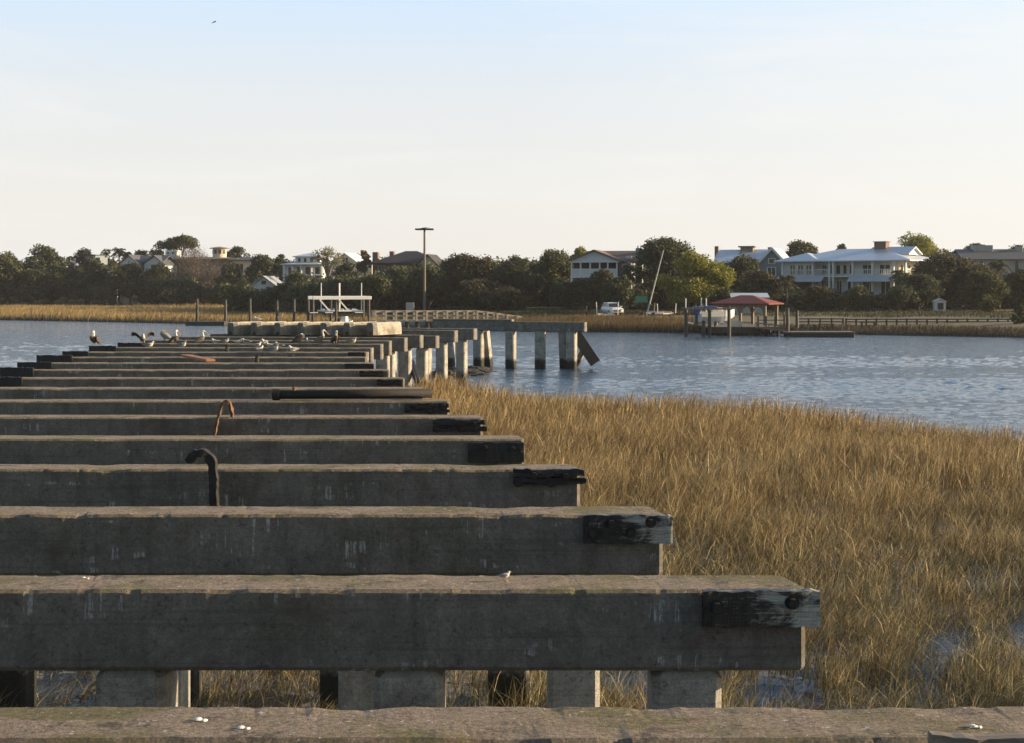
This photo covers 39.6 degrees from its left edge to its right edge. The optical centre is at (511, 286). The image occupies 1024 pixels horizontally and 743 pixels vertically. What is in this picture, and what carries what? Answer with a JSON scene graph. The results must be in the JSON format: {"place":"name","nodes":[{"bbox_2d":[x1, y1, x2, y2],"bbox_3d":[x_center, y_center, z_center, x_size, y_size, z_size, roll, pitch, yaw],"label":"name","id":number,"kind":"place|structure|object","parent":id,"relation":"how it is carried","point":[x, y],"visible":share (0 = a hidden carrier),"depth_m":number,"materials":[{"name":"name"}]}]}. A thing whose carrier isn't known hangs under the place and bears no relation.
{"place":"outdoors","nodes":[
{"label":"outdoors","id":0,"kind":"place"},
{"bbox_2d":[145,340,391,370],"bbox_3d":[-9.151,4.094,53.363,9.300,4.193,0.507,0,0,4],"label":"pier support","id":1,"kind":"object","parent":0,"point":[384,363],"visible":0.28,"depth_m":52.99,"materials":[{"name":"concrete"}]},
{"bbox_2d":[0,369,1023,709],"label":"marsh grass","id":2,"kind":"structure","parent":0,"point":[718,457],"depth_m":27.32,"materials":[{"name":"plant"}]},
{"bbox_2d":[0,320,1023,441],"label":"water","id":3,"kind":"structure","parent":0,"point":[956,380],"depth_m":82.78,"materials":[{"name":"blue liquid"}]},
{"bbox_2d":[307,283,371,321],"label":"lift","id":4,"kind":"object","parent":3,"relation":"in","point":[340,298],"visible":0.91,"depth_m":168.67,"materials":[{"name":"white metal"}]},
{"bbox_2d":[395,328,476,383],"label":"pier support","id":5,"kind":"object","parent":3,"relation":"in","point":[465,335],"visible":0.26,"depth_m":68.57,"materials":[{"name":"concrete"}]},
{"bbox_2d":[432,319,599,368],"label":"pier support","id":6,"kind":"object","parent":3,"relation":"in","point":[571,337],"visible":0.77,"depth_m":82.10,"materials":[{"name":"concrete"}]},
{"bbox_2d":[708,307,710,335],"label":"piling","id":7,"kind":"object","parent":3,"relation":"in","point":[709,322],"visible":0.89,"depth_m":135.86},
{"bbox_2d":[681,298,732,323],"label":"lift","id":8,"kind":"object","parent":7,"relation":"attached to","point":[692,309],"visible":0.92,"depth_m":135.61,"materials":[{"name":"white metal"}]},
{"bbox_2d":[692,306,733,323],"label":"motor boat","id":9,"kind":"object","parent":8,"relation":"on","point":[718,315],"visible":0.89,"depth_m":136.74,"materials":[{"name":"white paint"}]},
{"bbox_2d":[783,324,854,336],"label":"floating dock","id":10,"kind":"object","parent":3,"relation":"on","point":[841,333],"visible":0.98,"depth_m":134.40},
{"bbox_2d":[0,0,1023,278],"label":"sky","id":11,"kind":"structure","parent":0,"point":[273,128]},
{"bbox_2d":[1,302,1023,337],"bbox_3d":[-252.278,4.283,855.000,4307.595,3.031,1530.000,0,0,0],"label":"shore ground","id":12,"kind":"structure","parent":0,"point":[746,318],"depth_m":153.97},
{"bbox_2d":[0,250,30,303],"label":"oak tree","id":13,"kind":"object","parent":12,"relation":"on","point":[9,264],"visible":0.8,"depth_m":309.66,"materials":[{"name":"green plant"}]},
{"bbox_2d":[2,268,54,303],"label":"oak tree","id":14,"kind":"object","parent":12,"relation":"on","point":[30,287],"visible":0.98,"depth_m":302.59,"materials":[{"name":"green plant"}]},
{"bbox_2d":[20,243,68,303],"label":"oak tree","id":15,"kind":"object","parent":12,"relation":"on","point":[49,258],"visible":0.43,"depth_m":313.99,"materials":[{"name":"green plant"}]},
{"bbox_2d":[40,264,80,302],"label":"oak tree","id":16,"kind":"object","parent":12,"relation":"on","point":[58,276],"visible":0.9,"depth_m":303.65,"materials":[{"name":"green plant"}]},
{"bbox_2d":[59,271,103,304],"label":"oak tree","id":17,"kind":"object","parent":12,"relation":"on","point":[84,283],"visible":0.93,"depth_m":303.13,"materials":[{"name":"green plant"}]},
{"bbox_2d":[73,256,108,305],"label":"oak tree","id":18,"kind":"object","parent":12,"relation":"on","point":[90,266],"visible":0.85,"depth_m":304.96,"materials":[{"name":"green plant"}]},
{"bbox_2d":[89,285,117,305],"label":"shrub","id":19,"kind":"object","parent":12,"relation":"on","point":[105,292],"visible":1,"depth_m":300.36,"materials":[{"name":"green plant"}]},
{"bbox_2d":[0,296,227,305],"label":"thicket","id":20,"kind":"object","parent":12,"relation":"on","point":[73,302],"visible":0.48,"depth_m":300.81,"materials":[{"name":"green plant"}]},
{"bbox_2d":[104,261,143,304],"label":"oak tree","id":21,"kind":"object","parent":12,"relation":"on","point":[122,281],"visible":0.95,"depth_m":302.29,"materials":[{"name":"green plant"}]},
{"bbox_2d":[0,265,250,305],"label":"thicket","id":22,"kind":"object","parent":12,"relation":"on","point":[52,298],"visible":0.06,"depth_m":314.35,"materials":[{"name":"green plant"}]},
{"bbox_2d":[106,254,177,305],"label":"house","id":23,"kind":"structure","parent":12,"relation":"on","point":[147,261],"depth_m":312.34,"materials":[{"name":"grey"}]},
{"bbox_2d":[131,273,158,304],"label":"oak tree","id":24,"kind":"object","parent":12,"relation":"on","point":[139,290],"visible":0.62,"depth_m":300.87,"materials":[{"name":"green plant"}]},
{"bbox_2d":[140,262,173,304],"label":"oak tree","id":25,"kind":"object","parent":12,"relation":"on","point":[159,270],"visible":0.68,"depth_m":301.71,"materials":[{"name":"green plant"}]},
{"bbox_2d":[141,277,201,304],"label":"oak tree","id":26,"kind":"object","parent":12,"relation":"on","point":[170,290],"visible":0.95,"depth_m":298.02,"materials":[{"name":"green plant"}]},
{"bbox_2d":[160,233,199,255],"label":"pine tree","id":27,"kind":"object","parent":12,"relation":"on","point":[174,242],"visible":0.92,"depth_m":327.39,"materials":[{"name":"green plant"}]},
{"bbox_2d":[0,303,387,323],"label":"marsh grass","id":28,"kind":"structure","parent":12,"relation":"on","point":[177,313],"depth_m":203.39,"materials":[{"name":"plant"}]},
{"bbox_2d":[168,241,228,305],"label":"bare tree","id":29,"kind":"object","parent":12,"relation":"on","point":[192,273],"visible":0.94,"depth_m":305.20,"materials":[{"name":"brown plant"}]},
{"bbox_2d":[165,247,251,304],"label":"house","id":30,"kind":"structure","parent":12,"relation":"on","point":[221,252],"depth_m":318.03,"materials":[{"name":"beige paint"}]},
{"bbox_2d":[200,282,232,304],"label":"oak tree","id":31,"kind":"object","parent":12,"relation":"on","point":[213,295],"visible":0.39,"depth_m":295.06,"materials":[{"name":"green plant"}]},
{"bbox_2d":[214,261,250,286],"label":"oak tree","id":32,"kind":"object","parent":12,"relation":"on","point":[232,273],"visible":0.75,"depth_m":297.17,"materials":[{"name":"green plant"}]},
{"bbox_2d":[218,282,286,313],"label":"thicket","id":33,"kind":"object","parent":12,"relation":"on","point":[237,297],"visible":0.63,"depth_m":222.58,"materials":[{"name":"green plant"}]},
{"bbox_2d":[244,253,277,283],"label":"oak tree","id":34,"kind":"object","parent":12,"relation":"on","point":[260,266],"visible":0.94,"depth_m":298.83,"materials":[{"name":"green plant"}]},
{"bbox_2d":[280,253,333,282],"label":"house","id":35,"kind":"structure","parent":12,"relation":"on","point":[303,264],"depth_m":258.62,"materials":[{"name":"white"}]},
{"bbox_2d":[311,246,343,275],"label":"willow tree","id":36,"kind":"object","parent":12,"relation":"on","point":[325,257],"visible":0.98,"depth_m":235.80,"materials":[{"name":"green plant"}]},
{"bbox_2d":[315,276,356,314],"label":"oak tree","id":37,"kind":"object","parent":12,"relation":"on","point":[346,288],"visible":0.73,"depth_m":204.54,"materials":[{"name":"green plant"}]},
{"bbox_2d":[334,250,371,304],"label":"house","id":38,"kind":"structure","parent":12,"relation":"on","point":[354,258],"depth_m":261.72,"materials":[{"name":"beige paint"}]},
{"bbox_2d":[347,274,399,309],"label":"oak tree","id":39,"kind":"object","parent":12,"relation":"on","point":[376,287],"visible":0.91,"depth_m":199.11,"materials":[{"name":"green plant"}]},
{"bbox_2d":[369,264,413,308],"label":"oak tree","id":40,"kind":"object","parent":12,"relation":"on","point":[398,272],"visible":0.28,"depth_m":210.31,"materials":[{"name":"green plant"}]},
{"bbox_2d":[370,251,441,273],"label":"house","id":41,"kind":"structure","parent":12,"relation":"on","point":[406,258],"depth_m":246.12,"materials":[{"name":"brown"}]},
{"bbox_2d":[272,265,561,314],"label":"thicket","id":42,"kind":"object","parent":12,"relation":"on","point":[306,288],"visible":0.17,"depth_m":208.78,"materials":[{"name":"green plant"}]},
{"bbox_2d":[401,265,453,309],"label":"oak tree","id":43,"kind":"object","parent":12,"relation":"on","point":[437,283],"visible":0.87,"depth_m":201.78,"materials":[{"name":"green plant"}]},
{"bbox_2d":[371,310,521,327],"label":"walkway","id":44,"kind":"structure","parent":12,"relation":"on","point":[416,321],"depth_m":157.03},
{"bbox_2d":[438,250,496,307],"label":"oak tree","id":45,"kind":"object","parent":12,"relation":"on","point":[459,268],"visible":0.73,"depth_m":204.43,"materials":[{"name":"green plant"}]},
{"bbox_2d":[449,277,504,309],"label":"oak tree","id":46,"kind":"object","parent":12,"relation":"on","point":[471,293],"visible":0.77,"depth_m":184.21,"materials":[{"name":"green plant"}]},
{"bbox_2d":[478,286,531,310],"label":"shrub","id":47,"kind":"object","parent":12,"relation":"on","point":[507,298],"visible":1,"depth_m":181.00,"materials":[{"name":"green plant"}]},
{"bbox_2d":[380,307,640,319],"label":"rough grass","id":48,"kind":"structure","parent":12,"relation":"on","point":[536,312],"depth_m":175.28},
{"bbox_2d":[489,254,545,300],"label":"oak tree","id":49,"kind":"object","parent":12,"relation":"on","point":[514,271],"visible":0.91,"depth_m":200.50,"materials":[{"name":"green plant"}]},
{"bbox_2d":[528,248,573,306],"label":"oak tree","id":50,"kind":"object","parent":12,"relation":"on","point":[554,265],"visible":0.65,"depth_m":206.68,"materials":[{"name":"green plant"}]},
{"bbox_2d":[547,280,582,309],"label":"oak tree","id":51,"kind":"object","parent":12,"relation":"on","point":[559,291],"visible":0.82,"depth_m":183.45,"materials":[{"name":"green plant"}]},
{"bbox_2d":[425,312,705,332],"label":"marsh grass","id":52,"kind":"structure","parent":12,"relation":"on","point":[636,322],"depth_m":153.04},
{"bbox_2d":[566,277,599,309],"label":"oak tree","id":53,"kind":"object","parent":12,"relation":"on","point":[578,293],"visible":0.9,"depth_m":182.28,"materials":[{"name":"green plant"}]},
{"bbox_2d":[583,268,615,309],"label":"oak tree","id":54,"kind":"object","parent":12,"relation":"on","point":[599,279],"visible":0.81,"depth_m":181.38,"materials":[{"name":"green plant"}]},
{"bbox_2d":[567,245,642,308],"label":"house","id":55,"kind":"structure","parent":12,"relation":"on","point":[587,263],"depth_m":192.02,"materials":[{"name":"grey"}]},
{"bbox_2d":[599,274,643,310],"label":"oak tree","id":56,"kind":"object","parent":12,"relation":"on","point":[621,292],"visible":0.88,"depth_m":179.16,"materials":[{"name":"green plant"}]},
{"bbox_2d":[619,236,695,309],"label":"oak tree","id":57,"kind":"object","parent":12,"relation":"on","point":[649,255],"visible":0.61,"depth_m":187.84,"materials":[{"name":"green plant"}]},
{"bbox_2d":[651,247,736,305],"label":"oak tree","id":58,"kind":"object","parent":12,"relation":"on","point":[701,277],"visible":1,"depth_m":170.66,"materials":[{"name":"green plant"}]},
{"bbox_2d":[698,316,784,335],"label":"timber dock","id":59,"kind":"object","parent":12,"relation":"on","point":[747,329],"visible":0.45,"depth_m":139.20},
{"bbox_2d":[709,295,783,324],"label":"pavilion","id":60,"kind":"structure","parent":59,"relation":"on","point":[751,302],"depth_m":145.53,"materials":[{"name":"red metal"}]},
{"bbox_2d":[724,252,775,290],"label":"oak tree","id":61,"kind":"object","parent":12,"relation":"on","point":[741,264],"visible":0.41,"depth_m":190.40,"materials":[{"name":"green plant"}]},
{"bbox_2d":[713,246,788,277],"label":"house","id":62,"kind":"structure","parent":12,"relation":"on","point":[769,256],"depth_m":222.21,"materials":[{"name":"grey"}]},
{"bbox_2d":[739,268,783,300],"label":"oak tree","id":63,"kind":"object","parent":12,"relation":"on","point":[761,281],"visible":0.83,"depth_m":185.25,"materials":[{"name":"green plant"}]},
{"bbox_2d":[771,275,800,310],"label":"palm tree","id":64,"kind":"object","parent":12,"relation":"on","point":[788,280],"visible":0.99,"depth_m":183.83,"materials":[{"name":"green plant"}]},
{"bbox_2d":[785,239,818,256],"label":"oak tree","id":65,"kind":"object","parent":12,"relation":"on","point":[798,247],"visible":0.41,"depth_m":267.17,"materials":[{"name":"green plant"}]},
{"bbox_2d":[801,285,838,310],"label":"shrub","id":66,"kind":"object","parent":12,"relation":"on","point":[815,296],"visible":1,"depth_m":179.44,"materials":[{"name":"green plant"}]},
{"bbox_2d":[630,278,1023,310],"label":"thicket","id":67,"kind":"object","parent":12,"relation":"on","point":[795,301],"visible":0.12,"depth_m":188.06,"materials":[{"name":"green plant"}]},
{"bbox_2d":[640,308,1023,317],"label":"rough grass","id":68,"kind":"structure","parent":12,"relation":"on","point":[939,313],"depth_m":167.37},
{"bbox_2d":[774,241,929,306],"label":"house","id":69,"kind":"structure","parent":12,"relation":"on","point":[871,269],"depth_m":205.95,"materials":[{"name":"white"}]},
{"bbox_2d":[834,284,875,310],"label":"shrub","id":70,"kind":"object","parent":12,"relation":"on","point":[860,297],"visible":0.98,"depth_m":178.11,"materials":[{"name":"green plant"}]},
{"bbox_2d":[705,322,1023,336],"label":"marsh grass","id":71,"kind":"structure","parent":12,"relation":"on","point":[968,330],"depth_m":141.02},
{"bbox_2d":[873,284,920,311],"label":"shrub","id":72,"kind":"object","parent":12,"relation":"on","point":[896,298],"visible":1,"depth_m":176.64,"materials":[{"name":"green plant"}]},
{"bbox_2d":[892,272,945,309],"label":"oak tree","id":73,"kind":"object","parent":12,"relation":"on","point":[928,288],"visible":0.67,"depth_m":183.02,"materials":[{"name":"green plant"}]},
{"bbox_2d":[896,231,947,256],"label":"oak tree","id":74,"kind":"object","parent":12,"relation":"on","point":[925,245],"visible":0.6,"depth_m":259.72,"materials":[{"name":"green plant"}]},
{"bbox_2d":[845,318,1011,325],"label":"timber fence","id":75,"kind":"object","parent":12,"relation":"on","point":[916,321],"visible":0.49,"depth_m":146.86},
{"bbox_2d":[910,248,1007,305],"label":"oak tree","id":76,"kind":"object","parent":12,"relation":"on","point":[944,268],"visible":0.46,"depth_m":188.54,"materials":[{"name":"green plant"}]},
{"bbox_2d":[957,270,1010,306],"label":"oak tree","id":77,"kind":"object","parent":12,"relation":"on","point":[990,287],"visible":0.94,"depth_m":179.23,"materials":[{"name":"green plant"}]},
{"bbox_2d":[945,245,1023,304],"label":"house","id":78,"kind":"structure","parent":12,"relation":"on","point":[988,254],"depth_m":229.44,"materials":[{"name":"grey"}]},
{"bbox_2d":[1002,268,1023,307],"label":"oak tree","id":79,"kind":"object","parent":12,"relation":"on","point":[1016,296],"visible":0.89,"depth_m":185.56,"materials":[{"name":"green plant"}]},
{"bbox_2d":[37,401,1023,709],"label":"mudflat","id":80,"kind":"structure","parent":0,"point":[785,681],"depth_m":17.35,"materials":[{"name":"soil"}]},
{"bbox_2d":[0,367,389,376],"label":"pier support","id":81,"kind":"object","parent":80,"relation":"on","point":[17,372],"visible":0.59,"depth_m":34.19,"materials":[{"name":"concrete"}]},
{"bbox_2d":[17,362,374,369],"bbox_3d":[-8.298,4.074,37.494,9.378,4.232,0.597,0,0,0],"label":"pier support","id":82,"kind":"object","parent":80,"relation":"on","point":[206,365],"visible":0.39,"depth_m":37.29,"materials":[{"name":"concrete"}]},
{"bbox_2d":[36,355,365,362],"bbox_3d":[-8.828,4.057,40.594,9.379,4.267,0.598,0,0,0],"label":"pier support","id":83,"kind":"object","parent":80,"relation":"on","point":[55,358],"visible":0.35,"depth_m":40.39,"materials":[{"name":"concrete"}]},
{"bbox_2d":[0,377,404,386],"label":"pier support","id":84,"kind":"object","parent":80,"relation":"on","point":[202,381],"visible":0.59,"depth_m":31.09,"materials":[{"name":"concrete"}]},
{"bbox_2d":[0,387,423,399],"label":"pier support","id":85,"kind":"object","parent":80,"relation":"on","point":[135,392],"visible":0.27,"depth_m":27.99,"materials":[{"name":"concrete"}]},
{"bbox_2d":[62,351,368,361],"bbox_3d":[-9.101,4.075,43.776,9.350,4.230,0.599,0,0,1],"label":"pier support","id":86,"kind":"object","parent":80,"relation":"on","point":[205,354],"visible":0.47,"depth_m":43.57,"materials":[{"name":"concrete"}]},
{"bbox_2d":[0,399,449,414],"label":"pier support","id":87,"kind":"object","parent":80,"relation":"on","point":[212,406],"visible":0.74,"depth_m":24.89,"materials":[{"name":"concrete"}]},
{"bbox_2d":[272,387,431,399],"bbox_3d":[-2.824,1.885,25.163,2.814,0.240,0.206,0,0,-1],"label":"pipe","id":88,"kind":"object","parent":87,"relation":"on","point":[279,394],"visible":1,"depth_m":25.11,"materials":[{"name":"black metal"}]},
{"bbox_2d":[89,345,373,362],"bbox_3d":[-9.255,4.058,46.958,9.350,4.264,0.597,0,0,2],"label":"pier support","id":89,"kind":"object","parent":80,"relation":"on","point":[111,348],"visible":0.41,"depth_m":46.80,"materials":[{"name":"concrete"}]},
{"bbox_2d":[0,415,486,435],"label":"pier support","id":90,"kind":"object","parent":80,"relation":"on","point":[138,425],"visible":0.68,"depth_m":21.79,"materials":[{"name":"concrete"}]},
{"bbox_2d":[117,342,382,359],"bbox_3d":[-9.218,4.073,50.141,9.350,4.234,0.592,0,0,3],"label":"pier support","id":91,"kind":"object","parent":80,"relation":"on","point":[378,351],"visible":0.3,"depth_m":49.94,"materials":[{"name":"concrete"}]},
{"bbox_2d":[0,435,523,576],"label":"pier support","id":92,"kind":"object","parent":80,"relation":"on","point":[482,450],"visible":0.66,"depth_m":18.69,"materials":[{"name":"concrete"}]},
{"bbox_2d":[0,464,585,709],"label":"pier support","id":93,"kind":"object","parent":80,"relation":"on","point":[320,485],"visible":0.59,"depth_m":15.59,"materials":[{"name":"concrete"}]},
{"bbox_2d":[185,448,219,505],"bbox_3d":[-3.356,2.077,15.396,0.360,0.658,0.151,0,0,0],"label":"bent strap","id":94,"kind":"object","parent":93,"relation":"attached to","point":[211,461],"visible":0.97,"depth_m":15.34,"materials":[{"name":"black metal"}]},
{"bbox_2d":[179,336,407,376],"bbox_3d":[-8.770,4.094,56.784,9.300,4.192,0.507,0,0,8],"label":"pier support","id":95,"kind":"object","parent":80,"relation":"on","point":[399,344],"visible":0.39,"depth_m":56.31,"materials":[{"name":"concrete"}]},
{"bbox_2d":[210,334,422,386],"bbox_3d":[-8.307,4.094,60.122,9.300,4.192,0.506,0,0,11],"label":"pier support","id":96,"kind":"object","parent":80,"relation":"on","point":[405,360],"visible":0.13,"depth_m":59.18,"materials":[{"name":"concrete"}]},
{"bbox_2d":[228,321,262,334],"bbox_3d":[-11.139,1.717,59.582,0.556,0.546,1.950,0,0,29],"label":"deck girder","id":97,"kind":"object","parent":96,"relation":"on","point":[239,328],"visible":0.73,"depth_m":58.86,"materials":[{"name":"concrete"}]},
{"bbox_2d":[251,321,285,334],"bbox_3d":[-10.144,1.715,59.477,0.556,0.550,1.950,0,0,30],"label":"deck girder","id":98,"kind":"object","parent":96,"relation":"on","point":[262,328],"visible":0.75,"depth_m":58.77,"materials":[{"name":"concrete"}]},
{"bbox_2d":[274,321,308,334],"bbox_3d":[-9.155,1.715,59.372,0.556,0.551,1.950,0,0,32],"label":"deck girder","id":99,"kind":"object","parent":96,"relation":"on","point":[285,328],"visible":0.73,"depth_m":58.66,"materials":[{"name":"concrete"}]},
{"bbox_2d":[297,321,327,334],"bbox_3d":[-8.172,1.716,59.268,0.564,0.547,1.950,0,0,33],"label":"deck girder","id":100,"kind":"object","parent":96,"relation":"on","point":[308,328],"visible":0.62,"depth_m":58.55,"materials":[{"name":"concrete"}]},
{"bbox_2d":[320,321,349,335],"bbox_3d":[-7.245,1.718,59.178,0.555,0.545,1.950,0,0,30],"label":"deck girder","id":101,"kind":"object","parent":96,"relation":"on","point":[330,328],"visible":0.67,"depth_m":58.45,"materials":[{"name":"concrete"}]},
{"bbox_2d":[343,321,376,335],"bbox_3d":[-6.267,1.714,59.073,0.552,0.551,1.950,0,0,31],"label":"deck girder","id":102,"kind":"object","parent":96,"relation":"on","point":[354,328],"visible":0.74,"depth_m":58.36,"materials":[{"name":"concrete"}]},
{"bbox_2d":[367,321,401,335],"bbox_3d":[-5.295,1.715,58.970,0.556,0.550,1.950,0,0,32],"label":"deck girder","id":103,"kind":"object","parent":96,"relation":"on","point":[384,328],"visible":1,"depth_m":58.53,"materials":[{"name":"concrete"}]},
{"bbox_2d":[0,506,672,710],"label":"pier support","id":104,"kind":"object","parent":80,"relation":"on","point":[330,540],"visible":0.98,"depth_m":12.49,"materials":[{"name":"concrete"}]},
{"bbox_2d":[0,575,819,709],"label":"pier support","id":105,"kind":"object","parent":80,"relation":"on","point":[142,640],"visible":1,"depth_m":9.39,"materials":[{"name":"concrete"}]},
{"bbox_2d":[416,336,438,387],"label":"pier support","id":106,"kind":"object","parent":80,"relation":"on","point":[422,354],"visible":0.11,"depth_m":62.25,"materials":[{"name":"concrete"}]},
{"bbox_2d":[398,330,457,384],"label":"pier support","id":107,"kind":"object","parent":80,"relation":"on","point":[445,336],"visible":0.2,"depth_m":65.42,"materials":[{"name":"concrete"}]},
{"bbox_2d":[0,706,1023,742],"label":"pier support","id":108,"kind":"object","parent":80,"relation":"on","point":[487,724],"visible":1,"depth_m":6.49,"materials":[{"name":"concrete"}]},
{"bbox_2d":[37,400,1023,709],"bbox_3d":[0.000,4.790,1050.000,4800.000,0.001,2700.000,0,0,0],"label":"water","id":109,"kind":"structure","parent":0,"point":[61,678],"depth_m":17.40,"materials":[{"name":"blue liquid"}]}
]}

